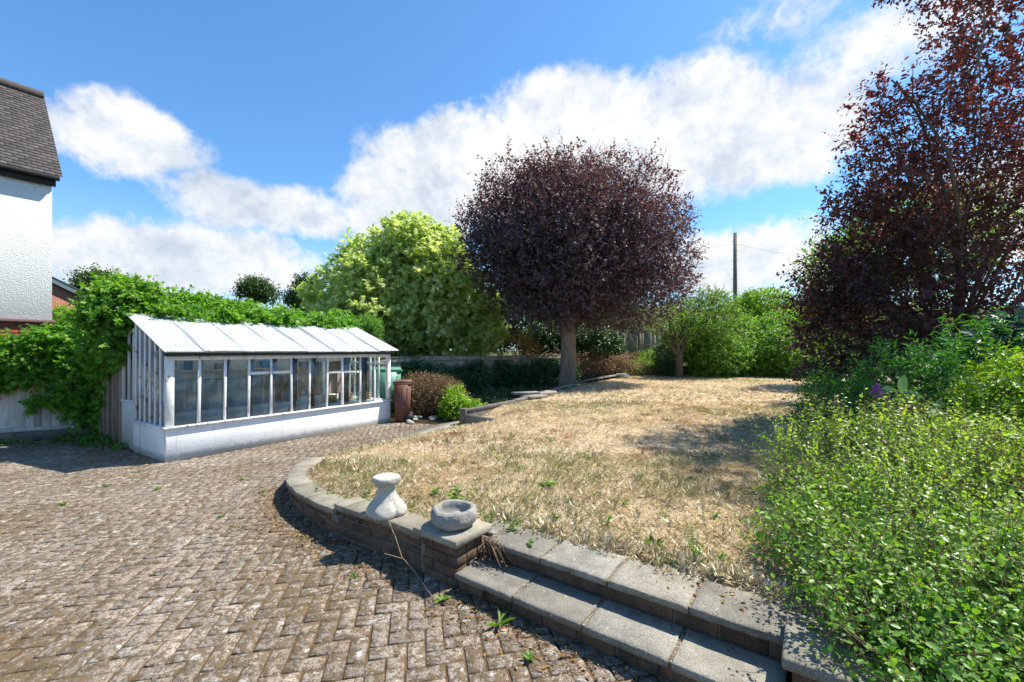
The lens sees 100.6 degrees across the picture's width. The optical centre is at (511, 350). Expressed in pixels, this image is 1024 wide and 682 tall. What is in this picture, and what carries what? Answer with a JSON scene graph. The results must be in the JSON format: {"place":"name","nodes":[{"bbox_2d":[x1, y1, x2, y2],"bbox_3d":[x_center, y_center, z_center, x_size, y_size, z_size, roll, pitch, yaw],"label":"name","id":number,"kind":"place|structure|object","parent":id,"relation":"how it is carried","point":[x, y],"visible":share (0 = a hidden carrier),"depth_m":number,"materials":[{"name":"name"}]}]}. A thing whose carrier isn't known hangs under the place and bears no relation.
{"place":"outdoors","nodes":[
{"label":"outdoors","id":0,"kind":"place"},
{"bbox_2d":[0,421,791,681],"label":"block paving","id":1,"kind":"structure","parent":0,"point":[50,519],"depth_m":2.84,"materials":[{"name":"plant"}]},
{"bbox_2d":[0,380,97,440],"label":"boundary fence","id":2,"kind":"object","parent":1,"relation":"on","point":[42,423],"visible":0.2,"depth_m":7.57,"materials":[{"name":"white wood"}]},
{"bbox_2d":[0,320,99,434],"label":"fence vine","id":3,"kind":"object","parent":2,"relation":"attached to","point":[36,356],"visible":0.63,"depth_m":7.44,"materials":[{"name":"green plant"}]},
{"bbox_2d":[0,431,128,451],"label":"corner weeds","id":4,"kind":"object","parent":1,"relation":"on","point":[83,439],"visible":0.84,"depth_m":7.24,"materials":[{"name":"green plant"}]},
{"bbox_2d":[99,313,397,462],"bbox_3d":[-5.006,0.516,8.553,3.129,2.269,4.283,0,0,33],"label":"greenhouse","id":5,"kind":"object","parent":1,"relation":"on","point":[161,403],"visible":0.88,"depth_m":7.34,"materials":[{"name":"painted white wood"},{"name":"glass"},{"name":"corrugated metal"}]},
{"bbox_2d":[121,328,134,449],"bbox_3d":[-6.218,0.618,6.898,0.538,1.936,0.078,0,0,33],"label":"end door","id":6,"kind":"structure","parent":5,"relation":"in","point":[128,405],"depth_m":6.88,"materials":[{"name":"grey paint"}]},
{"bbox_2d":[137,326,138,419],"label":"bar","id":7,"kind":"structure","parent":5,"relation":"in","point":[137,326],"depth_m":6.71,"materials":[{"name":"white wood"}]},
{"bbox_2d":[142,330,143,420],"label":"bar","id":8,"kind":"structure","parent":5,"relation":"in","point":[142,330],"depth_m":6.61,"materials":[{"name":"white wood"}]},
{"bbox_2d":[147,335,148,421],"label":"bar","id":9,"kind":"structure","parent":5,"relation":"in","point":[147,335],"depth_m":6.50,"materials":[{"name":"white wood"}]},
{"bbox_2d":[152,340,153,422],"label":"bar","id":10,"kind":"structure","parent":5,"relation":"in","point":[152,340],"depth_m":6.40,"materials":[{"name":"white wood"}]},
{"bbox_2d":[157,345,158,424],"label":"bar","id":11,"kind":"structure","parent":5,"relation":"in","point":[157,345],"depth_m":6.29,"materials":[{"name":"white wood"}]},
{"bbox_2d":[162,350,164,425],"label":"bar","id":12,"kind":"structure","parent":5,"relation":"in","point":[163,352],"depth_m":6.18,"materials":[{"name":"white wood"}]},
{"bbox_2d":[184,360,193,369],"bbox_3d":[-5.553,0.256,7.298,0.140,0.165,0.140,0,0,0],"label":"plastic tub","id":13,"kind":"object","parent":5,"relation":"on","point":[188,364],"visible":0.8,"depth_m":7.25,"materials":[{"name":"blue plastic"}]},
{"bbox_2d":[58,268,365,435],"bbox_3d":[-5.376,0.185,8.673,5.218,3.131,2.468,0,0,-40],"label":"climbing vine","id":14,"kind":"object","parent":5,"relation":"attached to","point":[104,322],"visible":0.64,"depth_m":7.04,"materials":[{"name":"green plant"}]},
{"bbox_2d":[214,363,220,368],"bbox_3d":[-5.319,0.283,7.683,0.106,0.110,0.106,0,0,0],"label":"paint can","id":15,"kind":"object","parent":5,"relation":"on","point":[217,365],"visible":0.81,"depth_m":7.64,"materials":[{"name":"grey metal"}]},
{"bbox_2d":[226,360,229,419],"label":"bar","id":16,"kind":"structure","parent":5,"relation":"in","point":[228,361],"depth_m":6.74,"materials":[{"name":"white wood"}]},
{"bbox_2d":[250,359,254,416],"label":"bar","id":17,"kind":"structure","parent":5,"relation":"in","point":[252,360],"depth_m":7.04,"materials":[{"name":"white wood"}]},
{"bbox_2d":[258,361,268,367],"bbox_3d":[-4.856,0.271,8.372,0.260,0.135,0.260,0,0,0],"label":"wide bowl","id":18,"kind":"object","parent":5,"relation":"on","point":[264,364],"visible":0.83,"depth_m":8.29,"materials":[{"name":"blue plastic"}]},
{"bbox_2d":[272,359,276,413],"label":"bar","id":19,"kind":"structure","parent":5,"relation":"in","point":[274,361],"depth_m":7.35,"materials":[{"name":"white wood"}]},
{"bbox_2d":[292,358,297,410],"label":"window pane","id":20,"kind":"structure","parent":5,"relation":"in","point":[294,360],"depth_m":7.66,"materials":[{"name":"clear glass"}]},
{"bbox_2d":[310,358,315,408],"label":"bar","id":21,"kind":"structure","parent":5,"relation":"in","point":[313,360],"depth_m":7.95,"materials":[{"name":"white wood"}]},
{"bbox_2d":[321,395,336,402],"bbox_3d":[-3.843,1.021,8.935,0.212,0.156,0.252,0,0,33],"label":"wooden crate","id":22,"kind":"object","parent":5,"relation":"on","point":[332,398],"visible":0.75,"depth_m":8.87,"materials":[{"name":"brown wood"}]},
{"bbox_2d":[338,392,352,399],"bbox_3d":[-3.748,1.021,9.587,0.212,0.156,0.252,0,0,33],"label":"wooden crate","id":23,"kind":"object","parent":5,"relation":"on","point":[350,395],"visible":0.48,"depth_m":9.54,"materials":[{"name":"brown wood"}]},
{"bbox_2d":[343,357,350,404],"bbox_3d":[-3.279,0.621,8.667,0.004,0.958,0.381,0,0,33],"label":"window pane","id":24,"kind":"structure","parent":5,"relation":"in","point":[346,361],"depth_m":8.57,"materials":[{"name":"clear glass"}]},
{"bbox_2d":[361,357,366,402],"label":"bar","id":25,"kind":"structure","parent":5,"relation":"in","point":[363,359],"depth_m":8.92,"materials":[{"name":"white wood"}]},
{"bbox_2d":[357,392,370,398],"bbox_3d":[-3.349,1.021,9.617,0.212,0.156,0.252,0,0,33],"label":"wooden crate","id":26,"kind":"object","parent":5,"relation":"on","point":[368,394],"visible":0.51,"depth_m":9.57,"materials":[{"name":"brown wood"}]},
{"bbox_2d":[0,446,607,681],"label":"moss crumbs","id":27,"kind":"object","parent":1,"relation":"on","point":[177,564],"visible":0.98,"depth_m":3.15,"materials":[{"name":"green plant"}]},
{"bbox_2d":[286,457,491,588],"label":"garden wall","id":28,"kind":"structure","parent":1,"relation":"on","point":[427,547],"depth_m":3.29,"materials":[{"name":"brick"}]},
{"bbox_2d":[366,472,406,520],"bbox_3d":[-1.006,1.153,3.400,0.297,0.306,0.296,0,0,44],"label":"stone pedestal","id":29,"kind":"object","parent":28,"relation":"on","point":[387,502],"visible":1,"depth_m":3.32,"materials":[{"name":"white stone"}]},
{"bbox_2d":[431,499,476,531],"bbox_3d":[-0.419,1.198,3.086,0.337,0.144,0.339,0,0,0],"label":"stone bowl","id":30,"kind":"object","parent":28,"relation":"on","point":[460,514],"visible":1,"depth_m":2.99,"materials":[{"name":"grey stone"}]},
{"bbox_2d":[8,440,787,681],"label":"leaf litter","id":31,"kind":"object","parent":1,"relation":"on","point":[562,654],"visible":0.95,"depth_m":2.79,"materials":[{"name":"brown plant"}]},
{"bbox_2d":[384,519,434,600],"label":"dry stem","id":32,"kind":"object","parent":1,"relation":"on","point":[402,557],"visible":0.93,"depth_m":2.89,"materials":[{"name":"brown plant"}]},
{"bbox_2d":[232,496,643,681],"bbox_3d":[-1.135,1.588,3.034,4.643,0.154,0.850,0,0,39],"label":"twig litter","id":33,"kind":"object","parent":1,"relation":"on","point":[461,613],"visible":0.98,"depth_m":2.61,"materials":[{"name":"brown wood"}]},
{"bbox_2d":[434,593,451,602],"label":"dandelion","id":34,"kind":"object","parent":1,"relation":"on","point":[441,598],"visible":1,"depth_m":2.70,"materials":[{"name":"green plant"}]},
{"bbox_2d":[485,606,514,626],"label":"plantain weed","id":35,"kind":"object","parent":1,"relation":"on","point":[500,619],"visible":1,"depth_m":2.47,"materials":[{"name":"green plant"}]},
{"bbox_2d":[521,649,535,661],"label":"paving weed","id":36,"kind":"object","parent":1,"relation":"on","point":[529,654],"visible":1,"depth_m":2.20,"materials":[{"name":"green plant"}]},
{"bbox_2d":[455,520,790,681],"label":"garden steps","id":37,"kind":"structure","parent":1,"relation":"on","point":[665,651],"depth_m":2.34,"materials":[{"name":"concrete"}]},
{"bbox_2d":[479,535,516,570],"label":"dead plant","id":38,"kind":"object","parent":37,"relation":"on","point":[491,544],"visible":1,"depth_m":2.92,"materials":[{"name":"brown plant"}]},
{"bbox_2d":[507,517,521,530],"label":"bushy weed","id":39,"kind":"object","parent":37,"relation":"on","point":[509,527],"visible":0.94,"depth_m":3.16,"materials":[{"name":"green plant"}]},
{"bbox_2d":[781,611,986,681],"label":"wall","id":40,"kind":"structure","parent":1,"relation":"on","point":[799,662],"depth_m":1.76,"materials":[{"name":"concrete"}]},
{"bbox_2d":[372,421,461,444],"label":"concrete path","id":41,"kind":"structure","parent":0,"point":[434,427],"depth_m":8.63,"materials":[{"name":"grey concrete"}]},
{"bbox_2d":[350,381,593,424],"bbox_3d":[-1.500,1.635,16.750,11.751,0.030,17.238,0,0,12],"label":"soil bed","id":42,"kind":"object","parent":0,"point":[426,420],"depth_m":11.10,"materials":[{"name":"brown soil"}]},
{"bbox_2d":[352,311,385,391],"bbox_3d":[-4.364,0.185,12.627,1.311,2.865,1.343,0,0,0],"label":"conifer","id":43,"kind":"object","parent":42,"relation":"on","point":[372,327],"visible":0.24,"depth_m":12.44,"materials":[{"name":"green plant"}]},
{"bbox_2d":[371,367,401,410],"bbox_3d":[-3.355,1.023,11.318,0.828,1.151,0.763,0,0,-15],"label":"garden bin","id":44,"kind":"object","parent":42,"relation":"on","point":[396,373],"visible":0.3,"depth_m":11.01,"materials":[{"name":"green plastic"}]},
{"bbox_2d":[291,208,512,361],"bbox_3d":[-4.969,-2.558,19.919,9.699,8.327,7.110,0,0,22],"label":"variegated maple","id":45,"kind":"object","parent":42,"relation":"on","point":[423,294],"visible":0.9,"depth_m":18.54,"materials":[{"name":"green plant"}]},
{"bbox_2d":[393,379,413,421],"bbox_3d":[-2.454,1.131,9.623,0.468,0.934,0.467,0,0,-12],"label":"wheelie bin","id":46,"kind":"object","parent":42,"relation":"on","point":[402,392],"visible":0.98,"depth_m":9.43,"materials":[{"name":"brown plastic"}]},
{"bbox_2d":[391,368,471,416],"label":"browning shrub","id":47,"kind":"object","parent":42,"relation":"on","point":[428,395],"visible":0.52,"depth_m":10.41,"materials":[{"name":"brown plant"}]},
{"bbox_2d":[435,383,488,419],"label":"lime shrub","id":48,"kind":"object","parent":42,"relation":"on","point":[459,401],"visible":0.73,"depth_m":9.91,"materials":[{"name":"green plant"}]},
{"bbox_2d":[376,354,560,389],"bbox_3d":[-0.869,0.950,17.545,0.173,1.500,11.092,0,0,39],"label":"fence","id":49,"kind":"object","parent":42,"relation":"on","point":[398,361],"visible":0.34,"depth_m":16.44,"materials":[{"name":"grey wood"}]},
{"bbox_2d":[400,355,580,394],"bbox_3d":[-0.317,0.925,17.650,1.990,1.551,10.882,0,0,39],"label":"fence ivy","id":50,"kind":"object","parent":49,"relation":"attached to","point":[549,367],"visible":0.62,"depth_m":17.31,"materials":[{"name":"green plant"}]},
{"bbox_2d":[501,324,543,362],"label":"golden sapling","id":51,"kind":"object","parent":42,"relation":"on","point":[523,352],"visible":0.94,"depth_m":19.41,"materials":[{"name":"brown plant"}]},
{"bbox_2d":[469,376,585,404],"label":"bed weeds","id":52,"kind":"object","parent":42,"relation":"on","point":[491,394],"visible":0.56,"depth_m":14.83,"materials":[{"name":"green plant"}]},
{"bbox_2d":[442,130,708,388],"bbox_3d":[2.561,-3.504,17.779,10.858,10.365,9.394,0,0,0],"label":"copper beech","id":53,"kind":"object","parent":42,"relation":"on","point":[566,252],"visible":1,"depth_m":15.71,"materials":[{"name":"purple plant"}]},
{"bbox_2d":[0,0,1023,350],"label":"sky","id":54,"kind":"structure","parent":0,"point":[202,144],"materials":[{"name":"blue"}]},
{"bbox_2d":[350,351,791,676],"bbox_3d":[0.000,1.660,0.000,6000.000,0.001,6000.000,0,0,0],"label":"ground","id":55,"kind":"structure","parent":0,"point":[511,353],"depth_m":175.49,"materials":[{"name":"brown soil"}]},
{"bbox_2d":[0,77,62,336],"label":"white house","id":56,"kind":"structure","parent":55,"relation":"on","point":[30,172],"depth_m":8.60,"materials":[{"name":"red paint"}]},
{"bbox_2d":[52,301,76,325],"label":"garden shrub","id":57,"kind":"object","parent":55,"relation":"on","point":[56,312],"visible":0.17,"depth_m":10.26,"materials":[{"name":"green plant"}]},
{"bbox_2d":[52,276,84,310],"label":"brick house","id":58,"kind":"structure","parent":55,"relation":"on","point":[62,291],"depth_m":23.13,"materials":[{"name":"red brick"}]},
{"bbox_2d":[61,261,127,292],"bbox_3d":[-29.183,-2.323,29.926,4.708,7.882,3.793,0,0,0],"label":"background tree","id":59,"kind":"object","parent":55,"relation":"on","point":[78,278],"visible":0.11,"depth_m":29.11,"materials":[{"name":"green plant"}]},
{"bbox_2d":[229,272,283,308],"bbox_3d":[-20.271,-2.336,33.974,4.621,7.907,3.225,0,0,0],"label":"background tree","id":60,"kind":"object","parent":55,"relation":"on","point":[259,289],"visible":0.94,"depth_m":33.55,"materials":[{"name":"green plant"}]},
{"bbox_2d":[279,269,321,312],"bbox_3d":[-15.653,-2.248,31.995,3.606,7.731,3.053,0,0,0],"label":"background tree","id":61,"kind":"object","parent":55,"relation":"on","point":[291,298],"visible":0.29,"depth_m":31.33,"materials":[{"name":"green plant"}]},
{"bbox_2d":[350,320,415,391],"bbox_3d":[-13.424,0.206,15.929,19.665,2.939,3.306,0,0,0],"label":"bush","id":62,"kind":"object","parent":55,"relation":"on","point":[398,343],"visible":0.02,"depth_m":16.11,"materials":[{"name":"green plant"}]},
{"bbox_2d":[459,374,617,424],"bbox_3d":[2.154,1.406,14.767,0.809,0.555,13.156,0,0,27],"label":"timber edging","id":63,"kind":"object","parent":55,"relation":"on","point":[471,415],"visible":0.48,"depth_m":9.60,"materials":[{"name":"grey wood"}]},
{"bbox_2d":[520,394,547,398],"bbox_3d":[0.619,1.269,11.758,0.415,0.088,0.769,0,0,44],"label":"stone slab","id":64,"kind":"object","parent":63,"relation":"on","point":[534,396],"depth_m":11.63,"materials":[{"name":"stone"}]},
{"bbox_2d":[511,391,539,394],"bbox_3d":[0.381,1.200,12.005,0.752,0.089,0.407,0,0,-17],"label":"stone slab","id":65,"kind":"object","parent":64,"relation":"on","point":[526,393],"depth_m":11.83,"materials":[{"name":"stone"}]},
{"bbox_2d":[538,390,556,394],"bbox_3d":[0.949,1.236,12.400,0.414,0.082,0.775,0,0,38],"label":"stone slab","id":66,"kind":"object","parent":63,"relation":"on","point":[547,392],"depth_m":12.42,"materials":[{"name":"stone"}]},
{"bbox_2d":[484,291,654,355],"bbox_3d":[2.858,-1.556,26.659,12.789,6.346,6.230,0,0,0],"label":"background tree","id":67,"kind":"object","parent":55,"relation":"on","point":[500,350],"visible":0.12,"depth_m":26.15,"materials":[{"name":"green plant"}]},
{"bbox_2d":[616,373,628,377],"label":"stone block","id":68,"kind":"structure","parent":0,"point":[623,375],"depth_m":20.28,"materials":[{"name":"grey stone"}]},
{"bbox_2d":[305,374,1023,679],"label":"lawn","id":69,"kind":"structure","parent":0,"point":[542,513],"depth_m":4.84,"materials":[{"name":"beige plant"}]},
{"bbox_2d":[430,486,442,493],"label":"thistle plant","id":70,"kind":"object","parent":69,"relation":"on","point":[435,490],"visible":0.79,"depth_m":3.91,"materials":[{"name":"green plant"}]},
{"bbox_2d":[445,484,473,499],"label":"thistle plant","id":71,"kind":"object","parent":69,"relation":"on","point":[455,495],"visible":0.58,"depth_m":3.65,"materials":[{"name":"green plant"}]},
{"bbox_2d":[479,508,495,521],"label":"bushy weed","id":72,"kind":"object","parent":69,"relation":"on","point":[491,514],"visible":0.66,"depth_m":3.25,"materials":[{"name":"green plant"}]},
{"bbox_2d":[536,477,555,487],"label":"broadleaf weed","id":73,"kind":"object","parent":69,"relation":"on","point":[551,483],"visible":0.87,"depth_m":4.11,"materials":[{"name":"green plant"}]},
{"bbox_2d":[506,341,659,379],"bbox_3d":[3.895,0.527,21.915,8.863,2.080,1.535,0,0,0],"label":"brush pile","id":74,"kind":"object","parent":69,"relation":"on","point":[596,366],"visible":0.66,"depth_m":21.84,"materials":[{"name":"brown plant"}]},
{"bbox_2d":[603,515,612,524],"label":"lawn weed","id":75,"kind":"object","parent":69,"relation":"on","point":[609,517],"visible":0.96,"depth_m":3.26,"materials":[{"name":"green plant"}]},
{"bbox_2d":[578,365,675,378],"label":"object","id":76,"kind":"structure","parent":69,"relation":"on","point":[621,371],"depth_m":22.55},
{"bbox_2d":[643,533,664,547],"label":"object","id":77,"kind":"object","parent":69,"relation":"on","point":[650,539],"visible":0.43,"depth_m":2.90,"materials":[{"name":"green plant"}]},
{"bbox_2d":[649,337,687,376],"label":"dark conifer","id":78,"kind":"object","parent":69,"relation":"on","point":[665,370],"visible":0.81,"depth_m":21.58,"materials":[{"name":"green plant"}]},
{"bbox_2d":[682,522,715,554],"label":"bushy weed","id":79,"kind":"object","parent":69,"relation":"on","point":[693,548],"visible":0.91,"depth_m":2.74,"materials":[{"name":"green plant"}]},
{"bbox_2d":[643,283,758,377],"bbox_3d":[9.202,-0.951,20.640,5.146,4.732,3.680,0,0,26],"label":"orchard tree","id":80,"kind":"object","parent":69,"relation":"on","point":[676,345],"visible":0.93,"depth_m":20.44,"materials":[{"name":"green plant"}]},
{"bbox_2d":[665,315,755,377],"bbox_3d":[10.035,-0.189,21.691,4.188,3.374,3.768,0,0,25],"label":"green bush","id":81,"kind":"object","parent":69,"relation":"on","point":[704,356],"visible":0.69,"depth_m":20.87,"materials":[{"name":"green plant"}]},
{"bbox_2d":[710,512,720,518],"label":"lawn weed","id":82,"kind":"object","parent":69,"relation":"on","point":[715,516],"visible":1,"depth_m":3.37,"materials":[{"name":"green plant"}]},
{"bbox_2d":[715,549,727,559],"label":"lawn weed","id":83,"kind":"object","parent":69,"relation":"on","point":[721,556],"visible":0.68,"depth_m":2.68,"materials":[{"name":"green plant"}]},
{"bbox_2d":[714,313,790,376],"bbox_3d":[12.485,-0.254,22.779,3.941,3.742,4.588,0,0,0],"label":"green bush","id":84,"kind":"object","parent":69,"relation":"on","point":[760,367],"visible":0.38,"depth_m":21.62,"materials":[{"name":"green plant"}]},
{"bbox_2d":[748,307,836,378],"bbox_3d":[14.041,-0.408,21.828,4.188,4.050,5.230,0,0,0],"label":"green bush","id":85,"kind":"object","parent":69,"relation":"on","point":[783,356],"visible":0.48,"depth_m":21.01,"materials":[{"name":"green plant"}]},
{"bbox_2d":[729,377,1023,681],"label":"snowberry shrub","id":86,"kind":"object","parent":69,"relation":"on","point":[906,576],"visible":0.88,"depth_m":2.06,"materials":[{"name":"green plant"}]},
{"bbox_2d":[865,382,888,416],"bbox_3d":[3.515,0.525,4.095,0.183,0.435,0.198,0,0,0],"label":"flower spike","id":87,"kind":"object","parent":86,"relation":"attached to","point":[877,386],"visible":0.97,"depth_m":4.10,"materials":[{"name":"purple plant"}]},
{"bbox_2d":[766,397,1023,535],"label":"shrub shoots","id":88,"kind":"object","parent":86,"relation":"on","point":[952,461],"visible":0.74,"depth_m":2.62,"materials":[{"name":"green plant"}]},
{"bbox_2d":[881,375,944,417],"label":"trailing stem","id":89,"kind":"object","parent":86,"relation":"attached to","point":[902,384],"visible":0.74,"depth_m":3.93,"materials":[{"name":"green plant"}]},
{"bbox_2d":[763,0,1023,414],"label":"purple plum tree","id":90,"kind":"object","parent":69,"relation":"on","point":[855,298],"visible":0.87,"depth_m":7.66,"materials":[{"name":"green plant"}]},
{"bbox_2d":[775,301,1023,456],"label":"nandina bush","id":91,"kind":"object","parent":69,"relation":"on","point":[945,363],"visible":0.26,"depth_m":5.27,"materials":[{"name":"green plant"}]},
{"bbox_2d":[783,179,1022,367],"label":"bush","id":92,"kind":"object","parent":69,"relation":"on","point":[807,263],"visible":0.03,"depth_m":15.65,"materials":[{"name":"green plant"}]},
{"bbox_2d":[921,335,1023,498],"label":"glossy shrub","id":93,"kind":"object","parent":69,"relation":"on","point":[993,383],"visible":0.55,"depth_m":3.98,"materials":[{"name":"green plant"}]},
{"bbox_2d":[935,303,1023,368],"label":"broadleaf bush","id":94,"kind":"object","parent":69,"relation":"on","point":[1019,323],"visible":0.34,"depth_m":5.25,"materials":[{"name":"green plant"}]},
{"bbox_2d":[579,364,864,380],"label":"raised bank","id":95,"kind":"structure","parent":0,"point":[686,372],"depth_m":23.02,"materials":[{"name":"brown soil"}]},
{"bbox_2d":[517,316,629,363],"bbox_3d":[3.289,-0.408,23.312,6.312,3.146,3.004,0,0,12],"label":"laurel bush","id":96,"kind":"object","parent":95,"relation":"on","point":[604,344],"visible":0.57,"depth_m":22.57,"materials":[{"name":"green plant"}]},
{"bbox_2d":[585,330,675,364],"bbox_3d":[6.896,-0.045,24.787,5.413,2.290,0.161,0,0,-3],"label":"panel fence","id":97,"kind":"object","parent":95,"relation":"on","point":[643,338],"visible":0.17,"depth_m":24.77,"materials":[{"name":"brown wood"}]},
{"bbox_2d":[613,347,660,374],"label":"bank weeds","id":98,"kind":"object","parent":95,"relation":"on","point":[651,351],"visible":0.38,"depth_m":22.39,"materials":[{"name":"green plant"}]},
{"bbox_2d":[604,308,1012,375],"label":"embankment","id":99,"kind":"structure","parent":0,"point":[981,311],"depth_m":35.10,"materials":[{"name":"green plant"}]},
{"bbox_2d":[731,232,738,308],"bbox_3d":[17.861,-5.155,34.000,0.531,8.511,0.340,0,0,31],"label":"telegraph pole","id":100,"kind":"object","parent":99,"relation":"on","point":[734,260],"visible":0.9,"depth_m":33.90,"materials":[{"name":"brown wood"}]},
{"bbox_2d":[577,302,919,363],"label":"bank undergrowth","id":101,"kind":"object","parent":99,"relation":"on","point":[721,321],"visible":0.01,"depth_m":33.63,"materials":[{"name":"green plant"}]},
{"bbox_2d":[728,283,795,326],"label":"green bush","id":102,"kind":"object","parent":99,"relation":"on","point":[754,303],"visible":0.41,"depth_m":26.49,"materials":[{"name":"green plant"}]},
{"bbox_2d":[629,292,951,308],"bbox_3d":[21.508,-3.399,39.009,38.159,4.061,2.689,0,0,0],"label":"hedge","id":103,"kind":"object","parent":99,"relation":"on","point":[726,301],"visible":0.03,"depth_m":38.86,"materials":[{"name":"green plant"}]}
]}

